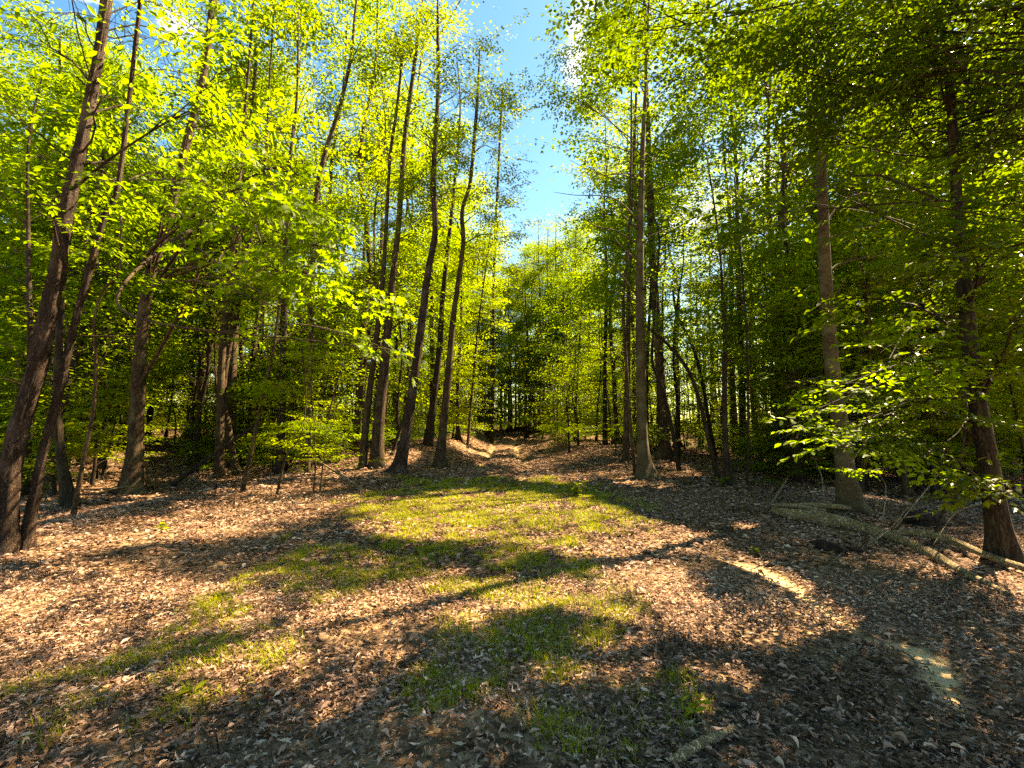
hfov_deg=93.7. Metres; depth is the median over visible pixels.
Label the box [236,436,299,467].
woodland shrub
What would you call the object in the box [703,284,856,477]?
understory tree
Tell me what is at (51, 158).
forest tree
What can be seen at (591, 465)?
dead branch
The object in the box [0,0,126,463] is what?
forest tree
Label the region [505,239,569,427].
distant tree
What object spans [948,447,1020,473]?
woodland shrub
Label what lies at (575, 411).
understory tree
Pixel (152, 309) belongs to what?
slender tree
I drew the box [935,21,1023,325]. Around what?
forest tree
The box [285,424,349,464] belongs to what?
woodland shrub
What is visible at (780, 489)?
fallen branch
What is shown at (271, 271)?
forest tree
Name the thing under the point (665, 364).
slender tree
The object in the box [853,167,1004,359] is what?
slender tree
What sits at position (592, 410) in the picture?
understory tree
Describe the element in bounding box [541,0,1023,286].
overhanging tree
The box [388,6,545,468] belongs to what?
kinked tree
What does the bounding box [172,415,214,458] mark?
woodland shrub
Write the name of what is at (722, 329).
slender tree
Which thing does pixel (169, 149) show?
forest tree
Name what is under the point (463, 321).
distant tree
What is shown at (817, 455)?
woodland shrub
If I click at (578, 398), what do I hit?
understory tree
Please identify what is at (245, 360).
slender tree
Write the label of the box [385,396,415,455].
dead stub
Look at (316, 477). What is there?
dead branch
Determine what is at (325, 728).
fallen leaves
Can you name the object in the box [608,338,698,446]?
understory tree
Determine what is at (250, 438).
understory tree
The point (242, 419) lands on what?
understory tree
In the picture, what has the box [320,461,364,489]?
thin stick
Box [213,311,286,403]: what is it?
slender tree
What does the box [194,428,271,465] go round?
woodland shrub
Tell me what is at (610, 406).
understory tree
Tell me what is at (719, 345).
slender tree
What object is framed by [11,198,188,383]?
slender tree
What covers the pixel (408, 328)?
forest tree
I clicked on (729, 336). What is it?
slender tree
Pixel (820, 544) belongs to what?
rotten chunk
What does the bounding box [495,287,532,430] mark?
distant tree
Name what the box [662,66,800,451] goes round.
forest tree
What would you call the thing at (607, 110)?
forest tree
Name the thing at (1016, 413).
understory tree
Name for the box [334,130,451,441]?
forest tree
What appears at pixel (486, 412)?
understory tree
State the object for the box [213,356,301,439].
understory tree
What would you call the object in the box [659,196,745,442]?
forest tree
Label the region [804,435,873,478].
woodland shrub
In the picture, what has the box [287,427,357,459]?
woodland shrub
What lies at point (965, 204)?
forest tree
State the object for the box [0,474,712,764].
grass
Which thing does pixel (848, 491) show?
beech tree
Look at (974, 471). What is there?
slender tree
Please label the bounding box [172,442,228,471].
woodland shrub
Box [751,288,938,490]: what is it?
understory tree
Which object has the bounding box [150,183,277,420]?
slender tree
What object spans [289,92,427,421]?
forest tree
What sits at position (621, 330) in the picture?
slender tree
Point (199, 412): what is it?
slender tree
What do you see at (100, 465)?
slender tree
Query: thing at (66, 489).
dark tree
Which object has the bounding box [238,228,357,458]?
slender tree
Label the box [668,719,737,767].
broken stick
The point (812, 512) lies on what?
fallen log
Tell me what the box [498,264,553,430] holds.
distant tree
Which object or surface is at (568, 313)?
distant tree
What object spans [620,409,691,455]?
woodland shrub
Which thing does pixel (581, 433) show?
woodland shrub
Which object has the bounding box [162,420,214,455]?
woodland shrub
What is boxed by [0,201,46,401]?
slender tree
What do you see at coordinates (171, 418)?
understory tree
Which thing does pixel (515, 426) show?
distant tree
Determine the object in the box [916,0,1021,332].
forest tree
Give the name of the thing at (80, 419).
understory tree
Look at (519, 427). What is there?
distant tree
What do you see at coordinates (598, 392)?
slender tree
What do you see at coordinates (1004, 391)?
understory tree
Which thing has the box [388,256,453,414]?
slender tree
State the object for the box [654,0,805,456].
forest tree
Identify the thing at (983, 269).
slender tree
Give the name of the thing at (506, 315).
distant tree
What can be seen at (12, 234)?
slender tree
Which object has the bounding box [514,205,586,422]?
distant tree
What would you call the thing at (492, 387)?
pine tree
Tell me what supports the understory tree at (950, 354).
on the ground at (920, 651)
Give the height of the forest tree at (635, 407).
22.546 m
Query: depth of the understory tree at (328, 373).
16.48 m
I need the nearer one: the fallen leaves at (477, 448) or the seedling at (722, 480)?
the seedling at (722, 480)
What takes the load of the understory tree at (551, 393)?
on the ground at (920, 651)
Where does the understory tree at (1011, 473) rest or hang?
on the ground at (920, 651)
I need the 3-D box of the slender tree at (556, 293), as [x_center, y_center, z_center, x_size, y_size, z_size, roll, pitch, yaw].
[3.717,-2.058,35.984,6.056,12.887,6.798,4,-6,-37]
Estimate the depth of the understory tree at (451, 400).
39.61 m
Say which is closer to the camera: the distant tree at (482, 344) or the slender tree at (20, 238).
the slender tree at (20, 238)
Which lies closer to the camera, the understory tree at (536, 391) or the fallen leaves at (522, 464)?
the fallen leaves at (522, 464)
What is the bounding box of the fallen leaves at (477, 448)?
[35,422,825,457]
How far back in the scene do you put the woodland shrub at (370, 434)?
18.54 m
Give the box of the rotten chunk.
[809,539,868,554]
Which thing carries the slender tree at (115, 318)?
on the ground at (920, 651)
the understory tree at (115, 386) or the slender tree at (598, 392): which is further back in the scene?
the slender tree at (598, 392)
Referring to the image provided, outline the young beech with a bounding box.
[761,240,1019,542]
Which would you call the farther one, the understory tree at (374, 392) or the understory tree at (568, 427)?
the understory tree at (374, 392)
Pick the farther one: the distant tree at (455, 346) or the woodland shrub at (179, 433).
the distant tree at (455, 346)
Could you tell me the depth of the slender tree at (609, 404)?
30.26 m
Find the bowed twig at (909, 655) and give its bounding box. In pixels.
[891,647,921,673]
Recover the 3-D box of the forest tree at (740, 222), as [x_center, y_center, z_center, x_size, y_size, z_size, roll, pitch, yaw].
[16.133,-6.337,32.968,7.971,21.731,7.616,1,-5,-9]
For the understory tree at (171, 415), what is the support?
on the ground at (920, 651)
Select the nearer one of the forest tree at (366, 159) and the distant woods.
the forest tree at (366, 159)
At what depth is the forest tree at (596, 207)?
29.08 m
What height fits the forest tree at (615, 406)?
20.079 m
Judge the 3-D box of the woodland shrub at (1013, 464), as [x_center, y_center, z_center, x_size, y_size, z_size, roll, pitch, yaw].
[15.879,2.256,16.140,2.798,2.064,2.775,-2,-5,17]
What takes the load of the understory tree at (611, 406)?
on the ground at (920, 651)
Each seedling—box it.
[154,522,169,531]
[176,679,208,695]
[274,532,291,543]
[568,480,588,495]
[679,695,712,722]
[715,477,728,484]
[749,546,759,554]
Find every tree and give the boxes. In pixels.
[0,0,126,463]
[0,0,216,507]
[0,0,328,556]
[0,38,173,495]
[0,39,127,436]
[0,41,228,481]
[0,43,181,465]
[0,52,61,293]
[0,73,170,473]
[0,110,151,425]
[0,155,133,456]
[0,161,111,397]
[0,164,38,371]
[0,191,36,362]
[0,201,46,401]
[0,220,127,392]
[0,279,197,478]
[0,284,145,494]
[0,290,168,467]
[0,301,110,450]
[0,305,77,440]
[0,307,187,485]
[0,309,114,460]
[0,350,49,432]
[1,133,198,455]
[1,153,53,417]
[1,157,218,460]
[3,169,188,469]
[3,315,132,437]
[5,33,181,448]
[5,238,115,413]
[7,108,99,323]
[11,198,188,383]
[13,220,142,433]
[14,214,206,516]
[16,119,151,290]
[34,277,211,475]
[67,195,201,448]
[81,0,423,494]
[96,331,162,429]
[101,0,343,468]
[107,160,185,433]
[110,269,157,440]
[112,151,190,435]
[114,191,268,464]
[118,41,270,452]
[118,356,186,424]
[126,0,371,477]
[130,13,316,358]
[134,275,188,434]
[136,240,258,421]
[137,190,278,470]
[140,116,216,438]
[144,359,211,440]
[144,376,185,435]
[145,134,252,436]
[145,243,209,438]
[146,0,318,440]
[146,360,187,433]
[148,338,216,439]
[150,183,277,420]
[153,203,274,457]
[154,369,188,432]
[159,353,242,449]
[161,127,243,377]
[164,31,324,455]
[164,242,266,413]
[170,169,274,358]
[170,369,214,423]
[172,41,340,451]
[178,139,375,459]
[179,147,307,451]
[179,243,299,424]
[189,155,327,460]
[191,0,396,474]
[196,317,275,415]
[208,302,316,452]
[210,299,390,463]
[211,296,298,429]
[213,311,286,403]
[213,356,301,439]
[219,0,434,453]
[220,133,327,450]
[224,337,318,472]
[231,155,392,457]
[231,306,355,462]
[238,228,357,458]
[240,0,426,474]
[240,0,458,451]
[241,368,312,450]
[242,318,370,459]
[243,183,382,457]
[244,222,316,423]
[245,344,321,435]
[260,165,343,448]
[264,191,405,453]
[266,298,326,419]
[275,194,355,450]
[286,325,352,434]
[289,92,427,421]
[295,53,460,453]
[297,308,405,448]
[299,126,390,447]
[302,0,474,467]
[315,57,431,444]
[317,0,472,468]
[322,261,374,429]
[326,242,400,415]
[330,351,399,435]
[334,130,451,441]
[335,341,416,432]
[336,233,431,412]
[339,358,409,433]
[342,0,509,473]
[344,347,425,431]
[345,196,468,443]
[347,124,472,367]
[349,232,412,441]
[353,208,459,415]
[355,153,438,440]
[366,112,474,439]
[369,50,490,446]
[377,119,490,436]
[380,82,493,438]
[385,360,444,437]
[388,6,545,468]
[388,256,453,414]
[390,346,425,427]
[393,149,487,434]
[398,266,471,407]
[400,331,473,427]
[400,387,449,436]
[403,338,488,425]
[413,256,481,376]
[415,171,513,442]
[416,205,490,428]
[417,354,464,421]
[420,357,477,417]
[421,347,487,434]
[425,235,485,424]
[425,241,475,355]
[427,347,493,438]
[434,218,527,447]
[436,249,491,423]
[437,346,482,416]
[442,342,500,419]
[444,224,501,426]
[446,269,491,414]
[447,264,500,424]
[447,368,502,440]
[449,242,511,426]
[453,346,517,438]
[454,235,522,433]
[454,371,476,417]
[460,361,514,434]
[462,368,507,415]
[463,251,519,392]
[463,273,510,424]
[463,368,508,420]
[466,260,508,379]
[470,274,510,430]
[472,371,507,419]
[476,365,516,425]
[480,91,508,442]
[485,364,533,419]
[486,260,538,431]
[486,270,534,430]
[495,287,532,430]
[495,299,530,426]
[495,339,566,438]
[496,258,557,437]
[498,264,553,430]
[499,214,576,432]
[499,358,545,425]
[500,342,584,438]
[500,347,558,435]
[501,385,542,414]
[502,377,537,423]
[503,259,564,433]
[504,278,537,428]
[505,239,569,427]
[512,242,557,428]
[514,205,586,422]
[514,222,587,432]
[514,370,561,421]
[514,373,549,429]
[515,207,603,419]
[517,273,599,437]
[518,234,578,361]
[521,343,615,452]
[521,364,586,441]
[522,271,559,424]
[523,241,581,430]
[528,358,590,441]
[528,359,568,419]
[528,372,561,415]
[529,246,617,440]
[530,220,607,433]
[530,237,592,432]
[531,347,595,421]
[535,264,598,385]
[535,330,622,445]
[540,0,773,460]
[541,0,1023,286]
[541,346,610,425]
[544,232,598,409]
[544,365,595,425]
[545,225,597,365]
[545,370,574,420]
[547,103,681,444]
[547,353,611,439]
[548,213,614,434]
[549,0,723,447]
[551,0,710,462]
[551,370,602,436]
[556,230,614,434]
[557,234,634,439]
[559,258,635,442]
[567,14,677,473]
[568,359,623,439]
[569,133,737,452]
[569,347,632,437]
[570,96,693,441]
[571,358,619,432]
[572,208,770,469]
[573,248,683,415]
[577,87,697,355]
[578,376,621,433]
[582,214,649,438]
[583,262,619,430]
[583,342,655,432]
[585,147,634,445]
[587,267,664,441]
[591,378,630,440]
[594,320,701,446]
[595,362,650,413]
[595,371,630,428]
[596,181,728,446]
[602,240,685,445]
[604,273,684,409]
[608,184,752,457]
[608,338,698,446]
[611,371,631,431]
[620,342,697,439]
[625,157,862,484]
[626,0,999,514]
[627,311,741,478]
[630,331,730,435]
[631,258,758,455]
[631,365,686,445]
[632,189,717,447]
[634,337,732,434]
[649,0,923,478]
[649,354,718,449]
[649,358,699,426]
[651,366,718,446]
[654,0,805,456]
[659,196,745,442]
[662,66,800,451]
[664,271,738,430]
[665,244,719,420]
[665,263,728,447]
[666,126,851,461]
[670,344,766,448]
[671,190,748,445]
[672,0,969,484]
[678,4,850,456]
[678,183,773,448]
[681,177,859,486]
[683,280,720,391]
[683,349,750,434]
[684,0,955,477]
[686,156,837,458]
[687,219,769,424]
[690,173,772,416]
[691,140,775,425]
[692,217,773,425]
[692,367,738,441]
[696,372,750,429]
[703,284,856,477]
[705,0,1023,564]
[705,1,949,462]
[714,247,791,404]
[714,352,783,436]
[715,233,853,462]
[717,206,810,413]
[725,124,810,342]
[726,0,1023,491]
[727,328,850,470]
[728,262,998,481]
[728,309,912,477]
[734,123,844,315]
[739,18,921,458]
[741,27,1005,497]
[749,200,895,451]
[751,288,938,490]
[756,329,893,454]
[763,305,911,443]
[785,106,909,417]
[787,5,1023,480]
[798,195,923,464]
[800,8,986,456]
[801,325,937,468]
[803,30,946,364]
[842,313,1023,493]
[844,277,1023,469]
[844,313,996,479]
[844,329,946,460]
[850,272,1020,489]
[852,20,1023,489]
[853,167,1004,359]
[854,276,1023,482]
[855,113,1014,409]
[863,211,946,443]
[877,275,1023,459]
[879,0,1022,276]
[890,57,1017,309]
[890,97,1023,475]
[895,305,1018,460]
[896,136,973,455]
[901,79,1022,405]
[904,92,1023,443]
[908,271,1023,494]
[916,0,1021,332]
[917,119,1023,414]
[920,322,1023,475]
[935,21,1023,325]
[947,316,1023,451]
[962,319,1023,464]
[974,330,1023,456]
[987,284,1023,468]
[987,315,1023,462]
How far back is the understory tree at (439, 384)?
29.28 m
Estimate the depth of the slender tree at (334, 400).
21.15 m
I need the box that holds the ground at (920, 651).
[0,421,1023,767]
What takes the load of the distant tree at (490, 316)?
on the ground at (920, 651)
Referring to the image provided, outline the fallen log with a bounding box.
[770,458,1023,596]
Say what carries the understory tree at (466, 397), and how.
on the ground at (920, 651)
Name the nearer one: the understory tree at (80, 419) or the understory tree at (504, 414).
the understory tree at (80, 419)
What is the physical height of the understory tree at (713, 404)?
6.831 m
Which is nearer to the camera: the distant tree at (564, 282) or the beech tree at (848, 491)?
the beech tree at (848, 491)
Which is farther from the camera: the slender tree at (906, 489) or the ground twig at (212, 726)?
the slender tree at (906, 489)
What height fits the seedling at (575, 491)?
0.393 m
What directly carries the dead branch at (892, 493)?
on the ground at (920, 651)
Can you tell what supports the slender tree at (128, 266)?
on the ground at (920, 651)
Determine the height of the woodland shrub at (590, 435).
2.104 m
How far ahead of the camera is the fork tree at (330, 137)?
15.46 m
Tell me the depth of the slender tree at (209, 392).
31.07 m
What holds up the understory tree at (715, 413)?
on the ground at (920, 651)
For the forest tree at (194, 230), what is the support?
on the ground at (920, 651)
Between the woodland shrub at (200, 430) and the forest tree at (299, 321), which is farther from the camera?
the forest tree at (299, 321)
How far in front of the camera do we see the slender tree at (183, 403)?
27.27 m
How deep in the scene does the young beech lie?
4.66 m
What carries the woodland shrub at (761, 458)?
on the ground at (920, 651)
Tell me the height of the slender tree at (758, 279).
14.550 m
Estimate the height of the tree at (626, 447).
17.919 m
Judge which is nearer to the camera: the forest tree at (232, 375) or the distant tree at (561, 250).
the forest tree at (232, 375)
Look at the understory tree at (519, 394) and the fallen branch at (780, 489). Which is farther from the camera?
the understory tree at (519, 394)
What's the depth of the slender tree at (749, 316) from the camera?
27.99 m
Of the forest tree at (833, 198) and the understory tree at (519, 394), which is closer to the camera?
the forest tree at (833, 198)
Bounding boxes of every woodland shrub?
[0,440,74,489]
[30,440,91,487]
[159,424,238,466]
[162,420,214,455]
[166,420,202,439]
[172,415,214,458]
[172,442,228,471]
[176,421,214,451]
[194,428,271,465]
[236,427,275,456]
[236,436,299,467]
[238,431,316,466]
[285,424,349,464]
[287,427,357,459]
[333,424,361,446]
[341,407,399,451]
[361,415,395,445]
[369,416,400,446]
[384,401,427,443]
[384,412,421,443]
[388,412,425,441]
[391,406,437,438]
[411,405,455,439]
[437,416,474,436]
[449,410,484,438]
[542,424,586,444]
[546,422,572,446]
[550,422,572,442]
[563,417,594,440]
[573,413,610,442]
[594,411,632,444]
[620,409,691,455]
[633,418,670,446]
[671,421,705,446]
[681,429,719,450]
[685,428,705,447]
[704,429,729,451]
[713,423,738,449]
[714,427,750,453]
[718,417,802,474]
[729,435,802,471]
[731,421,816,481]
[733,437,785,468]
[734,410,858,484]
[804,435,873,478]
[857,439,892,473]
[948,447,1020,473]
[949,427,1022,477]
[952,437,1022,481]
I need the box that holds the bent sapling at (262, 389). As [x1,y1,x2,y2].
[220,339,361,493]
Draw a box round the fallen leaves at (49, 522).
[0,489,1023,575]
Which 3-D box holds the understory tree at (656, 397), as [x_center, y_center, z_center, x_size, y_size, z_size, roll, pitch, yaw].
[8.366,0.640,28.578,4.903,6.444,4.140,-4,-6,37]
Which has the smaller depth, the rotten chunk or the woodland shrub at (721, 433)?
the rotten chunk
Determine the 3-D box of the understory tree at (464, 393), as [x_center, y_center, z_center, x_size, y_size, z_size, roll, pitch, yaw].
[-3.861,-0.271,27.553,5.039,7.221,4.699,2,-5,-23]
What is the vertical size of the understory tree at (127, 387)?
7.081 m
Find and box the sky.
[0,0,1012,419]
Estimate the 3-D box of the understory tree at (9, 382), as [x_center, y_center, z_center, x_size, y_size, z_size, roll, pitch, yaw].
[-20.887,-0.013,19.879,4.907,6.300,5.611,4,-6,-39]
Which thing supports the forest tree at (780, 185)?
on the ground at (920, 651)
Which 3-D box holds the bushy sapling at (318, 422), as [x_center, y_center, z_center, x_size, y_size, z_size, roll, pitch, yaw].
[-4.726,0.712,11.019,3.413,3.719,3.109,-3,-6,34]
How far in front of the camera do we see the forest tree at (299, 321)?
33.24 m
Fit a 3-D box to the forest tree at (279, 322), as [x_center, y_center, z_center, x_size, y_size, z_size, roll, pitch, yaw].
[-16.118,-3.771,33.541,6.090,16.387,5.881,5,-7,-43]
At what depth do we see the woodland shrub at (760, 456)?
16.40 m
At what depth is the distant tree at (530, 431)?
49.95 m
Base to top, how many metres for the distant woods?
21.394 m
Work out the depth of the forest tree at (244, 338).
29.32 m
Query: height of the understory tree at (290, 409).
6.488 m
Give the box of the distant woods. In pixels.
[113,284,999,430]
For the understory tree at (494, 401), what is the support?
on the ground at (920, 651)
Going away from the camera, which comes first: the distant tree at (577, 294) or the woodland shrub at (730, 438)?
the woodland shrub at (730, 438)
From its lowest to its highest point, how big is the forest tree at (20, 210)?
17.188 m
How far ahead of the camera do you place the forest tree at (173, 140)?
31.63 m
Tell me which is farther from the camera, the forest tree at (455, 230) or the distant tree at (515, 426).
the distant tree at (515, 426)
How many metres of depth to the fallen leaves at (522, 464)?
14.63 m
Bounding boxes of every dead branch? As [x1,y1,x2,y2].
[81,486,115,490]
[92,484,137,494]
[282,473,359,479]
[573,460,606,471]
[872,489,919,496]
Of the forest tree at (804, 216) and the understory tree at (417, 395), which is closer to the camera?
the forest tree at (804, 216)
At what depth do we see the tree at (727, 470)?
12.93 m
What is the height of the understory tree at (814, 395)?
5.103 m
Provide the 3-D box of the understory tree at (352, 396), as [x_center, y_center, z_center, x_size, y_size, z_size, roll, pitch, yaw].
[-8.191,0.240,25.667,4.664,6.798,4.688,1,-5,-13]
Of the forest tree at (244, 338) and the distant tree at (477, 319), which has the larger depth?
the distant tree at (477, 319)
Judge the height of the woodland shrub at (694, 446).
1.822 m
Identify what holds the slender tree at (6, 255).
on the ground at (920, 651)
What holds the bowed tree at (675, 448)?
on the ground at (920, 651)
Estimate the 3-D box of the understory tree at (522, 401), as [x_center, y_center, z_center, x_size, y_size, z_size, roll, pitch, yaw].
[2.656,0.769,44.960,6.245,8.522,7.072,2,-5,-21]
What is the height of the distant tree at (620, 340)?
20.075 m
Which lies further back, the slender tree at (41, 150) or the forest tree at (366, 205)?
the forest tree at (366, 205)
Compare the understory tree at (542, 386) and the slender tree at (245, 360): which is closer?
the slender tree at (245, 360)
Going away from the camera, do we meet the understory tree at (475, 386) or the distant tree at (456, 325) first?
the understory tree at (475, 386)
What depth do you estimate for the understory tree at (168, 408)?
35.24 m
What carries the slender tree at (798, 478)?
on the ground at (920, 651)
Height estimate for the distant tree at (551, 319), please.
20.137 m
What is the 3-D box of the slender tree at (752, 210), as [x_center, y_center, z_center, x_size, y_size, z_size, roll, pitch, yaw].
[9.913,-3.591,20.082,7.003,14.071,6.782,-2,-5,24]
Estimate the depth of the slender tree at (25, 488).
13.19 m
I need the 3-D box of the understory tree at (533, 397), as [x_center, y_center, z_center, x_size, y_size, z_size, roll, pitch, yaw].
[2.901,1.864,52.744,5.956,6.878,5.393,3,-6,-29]
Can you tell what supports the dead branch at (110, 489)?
on the ground at (920, 651)
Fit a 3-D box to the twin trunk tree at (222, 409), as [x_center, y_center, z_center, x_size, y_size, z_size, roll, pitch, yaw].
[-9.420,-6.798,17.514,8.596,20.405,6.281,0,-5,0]
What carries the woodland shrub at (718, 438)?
on the ground at (920, 651)
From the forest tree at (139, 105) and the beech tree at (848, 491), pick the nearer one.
the beech tree at (848, 491)
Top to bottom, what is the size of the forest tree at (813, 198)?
21.418 m
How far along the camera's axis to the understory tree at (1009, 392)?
13.71 m
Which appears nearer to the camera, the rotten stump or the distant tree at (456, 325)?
the rotten stump
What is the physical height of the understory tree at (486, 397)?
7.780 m
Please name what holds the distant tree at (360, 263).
on the ground at (920, 651)
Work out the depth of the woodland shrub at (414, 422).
22.79 m
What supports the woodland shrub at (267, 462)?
on the ground at (920, 651)
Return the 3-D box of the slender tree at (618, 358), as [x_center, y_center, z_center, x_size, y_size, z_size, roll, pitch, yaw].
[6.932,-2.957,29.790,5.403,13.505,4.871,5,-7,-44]
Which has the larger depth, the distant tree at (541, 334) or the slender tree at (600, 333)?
the distant tree at (541, 334)
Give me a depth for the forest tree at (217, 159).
26.12 m
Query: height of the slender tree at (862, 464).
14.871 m
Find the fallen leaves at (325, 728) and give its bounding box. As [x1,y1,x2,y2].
[0,569,1023,767]
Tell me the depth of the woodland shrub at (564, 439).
27.70 m
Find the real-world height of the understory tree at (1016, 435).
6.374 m
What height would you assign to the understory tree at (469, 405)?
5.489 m
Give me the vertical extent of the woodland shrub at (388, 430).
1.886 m
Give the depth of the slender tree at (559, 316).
34.50 m
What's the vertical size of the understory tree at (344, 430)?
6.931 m
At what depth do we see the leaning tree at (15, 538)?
5.91 m
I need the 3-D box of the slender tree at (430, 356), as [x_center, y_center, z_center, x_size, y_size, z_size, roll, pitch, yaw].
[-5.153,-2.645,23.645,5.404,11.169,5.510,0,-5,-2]
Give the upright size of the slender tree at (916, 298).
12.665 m
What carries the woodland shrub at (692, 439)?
on the ground at (920, 651)
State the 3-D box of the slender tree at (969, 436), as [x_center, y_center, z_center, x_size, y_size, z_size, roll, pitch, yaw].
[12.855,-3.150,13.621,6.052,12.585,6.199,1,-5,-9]
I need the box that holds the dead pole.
[169,424,254,486]
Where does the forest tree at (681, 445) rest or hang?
on the ground at (920, 651)
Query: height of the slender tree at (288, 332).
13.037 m
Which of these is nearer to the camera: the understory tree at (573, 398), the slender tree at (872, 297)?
the slender tree at (872, 297)
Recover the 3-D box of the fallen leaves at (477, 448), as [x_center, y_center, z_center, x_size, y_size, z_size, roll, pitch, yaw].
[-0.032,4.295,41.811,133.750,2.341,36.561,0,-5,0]
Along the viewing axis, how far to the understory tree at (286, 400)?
26.02 m
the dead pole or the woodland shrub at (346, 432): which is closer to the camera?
the dead pole
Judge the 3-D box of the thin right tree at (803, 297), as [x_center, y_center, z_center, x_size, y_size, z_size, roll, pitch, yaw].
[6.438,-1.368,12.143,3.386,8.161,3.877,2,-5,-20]
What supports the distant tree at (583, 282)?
on the ground at (920, 651)
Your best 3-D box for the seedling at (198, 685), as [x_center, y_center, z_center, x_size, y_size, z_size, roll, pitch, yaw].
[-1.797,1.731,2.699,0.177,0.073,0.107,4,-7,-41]
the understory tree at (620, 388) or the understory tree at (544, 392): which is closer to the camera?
the understory tree at (620, 388)
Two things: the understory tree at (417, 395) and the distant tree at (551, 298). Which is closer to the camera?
the understory tree at (417, 395)
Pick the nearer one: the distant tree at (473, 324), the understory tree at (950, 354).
the understory tree at (950, 354)
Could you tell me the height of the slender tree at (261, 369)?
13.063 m
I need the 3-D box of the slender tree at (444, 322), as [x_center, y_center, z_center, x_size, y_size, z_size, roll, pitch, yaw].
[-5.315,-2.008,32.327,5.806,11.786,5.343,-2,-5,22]
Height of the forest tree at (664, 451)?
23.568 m
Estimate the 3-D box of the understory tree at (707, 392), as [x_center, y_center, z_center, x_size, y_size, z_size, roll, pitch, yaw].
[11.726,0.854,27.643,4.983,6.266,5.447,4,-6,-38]
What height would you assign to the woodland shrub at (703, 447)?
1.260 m
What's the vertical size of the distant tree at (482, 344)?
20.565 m
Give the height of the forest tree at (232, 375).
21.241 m
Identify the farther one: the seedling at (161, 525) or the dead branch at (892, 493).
the dead branch at (892, 493)
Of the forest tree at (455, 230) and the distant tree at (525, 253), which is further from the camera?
the distant tree at (525, 253)
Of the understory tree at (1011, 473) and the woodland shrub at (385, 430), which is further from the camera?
the woodland shrub at (385, 430)
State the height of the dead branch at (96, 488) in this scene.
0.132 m
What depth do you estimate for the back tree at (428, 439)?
20.27 m
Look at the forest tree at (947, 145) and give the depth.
19.31 m
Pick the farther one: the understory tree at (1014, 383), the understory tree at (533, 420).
the understory tree at (533, 420)
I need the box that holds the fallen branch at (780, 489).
[770,470,791,503]
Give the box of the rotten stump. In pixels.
[901,510,952,528]
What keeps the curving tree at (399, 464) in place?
on the ground at (920, 651)
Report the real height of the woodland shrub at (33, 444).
1.670 m
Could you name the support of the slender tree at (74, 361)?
on the ground at (920, 651)
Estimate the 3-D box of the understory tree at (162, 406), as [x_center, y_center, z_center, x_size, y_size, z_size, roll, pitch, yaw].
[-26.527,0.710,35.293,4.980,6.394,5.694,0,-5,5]
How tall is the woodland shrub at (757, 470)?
2.140 m
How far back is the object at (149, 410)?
31.52 m
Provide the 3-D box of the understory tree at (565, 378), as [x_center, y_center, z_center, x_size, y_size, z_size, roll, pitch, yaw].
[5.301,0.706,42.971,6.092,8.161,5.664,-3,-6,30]
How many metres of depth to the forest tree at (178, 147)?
33.19 m
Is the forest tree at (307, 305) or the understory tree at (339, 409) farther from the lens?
the forest tree at (307, 305)
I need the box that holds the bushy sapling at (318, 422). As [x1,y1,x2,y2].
[231,335,389,490]
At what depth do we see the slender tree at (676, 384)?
19.94 m
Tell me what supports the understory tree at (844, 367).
on the ground at (920, 651)
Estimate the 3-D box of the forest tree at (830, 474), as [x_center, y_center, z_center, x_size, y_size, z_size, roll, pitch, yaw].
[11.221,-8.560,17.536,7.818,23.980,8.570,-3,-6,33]
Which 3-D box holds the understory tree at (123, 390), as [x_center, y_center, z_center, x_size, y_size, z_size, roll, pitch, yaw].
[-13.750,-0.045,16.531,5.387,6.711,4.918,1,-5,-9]
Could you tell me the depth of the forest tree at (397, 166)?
32.56 m
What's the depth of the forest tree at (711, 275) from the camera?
35.17 m
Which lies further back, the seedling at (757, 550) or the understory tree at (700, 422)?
the understory tree at (700, 422)
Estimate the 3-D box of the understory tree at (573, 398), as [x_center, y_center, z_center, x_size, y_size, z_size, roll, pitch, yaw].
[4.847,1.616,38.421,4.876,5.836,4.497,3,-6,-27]
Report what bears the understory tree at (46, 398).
on the ground at (920, 651)
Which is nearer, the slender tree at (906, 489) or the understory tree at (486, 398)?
the slender tree at (906, 489)
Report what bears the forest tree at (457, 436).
on the ground at (920, 651)
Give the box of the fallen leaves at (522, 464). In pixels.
[20,439,1023,506]
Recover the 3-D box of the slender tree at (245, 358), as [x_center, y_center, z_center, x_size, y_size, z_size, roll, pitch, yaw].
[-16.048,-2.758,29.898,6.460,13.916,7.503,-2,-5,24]
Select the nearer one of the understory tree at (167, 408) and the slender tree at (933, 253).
the slender tree at (933, 253)
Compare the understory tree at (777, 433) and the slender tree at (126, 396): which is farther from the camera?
the slender tree at (126, 396)
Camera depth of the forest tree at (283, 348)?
17.68 m
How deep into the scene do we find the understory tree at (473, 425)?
32.30 m
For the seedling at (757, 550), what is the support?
on the ground at (920, 651)
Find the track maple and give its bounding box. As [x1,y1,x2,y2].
[519,0,737,480]
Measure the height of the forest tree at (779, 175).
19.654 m
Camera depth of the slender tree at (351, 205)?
19.15 m
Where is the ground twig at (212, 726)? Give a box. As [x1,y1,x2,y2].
[204,716,219,754]
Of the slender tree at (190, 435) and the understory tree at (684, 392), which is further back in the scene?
the understory tree at (684, 392)
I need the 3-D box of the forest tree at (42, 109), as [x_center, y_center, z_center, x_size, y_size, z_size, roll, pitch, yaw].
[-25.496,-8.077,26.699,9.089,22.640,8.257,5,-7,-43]
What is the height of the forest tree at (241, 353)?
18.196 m
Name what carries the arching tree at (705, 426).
on the ground at (920, 651)
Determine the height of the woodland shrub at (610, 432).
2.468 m
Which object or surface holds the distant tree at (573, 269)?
on the ground at (920, 651)
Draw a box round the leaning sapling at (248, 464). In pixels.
[133,120,388,491]
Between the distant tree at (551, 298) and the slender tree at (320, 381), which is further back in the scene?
the distant tree at (551, 298)

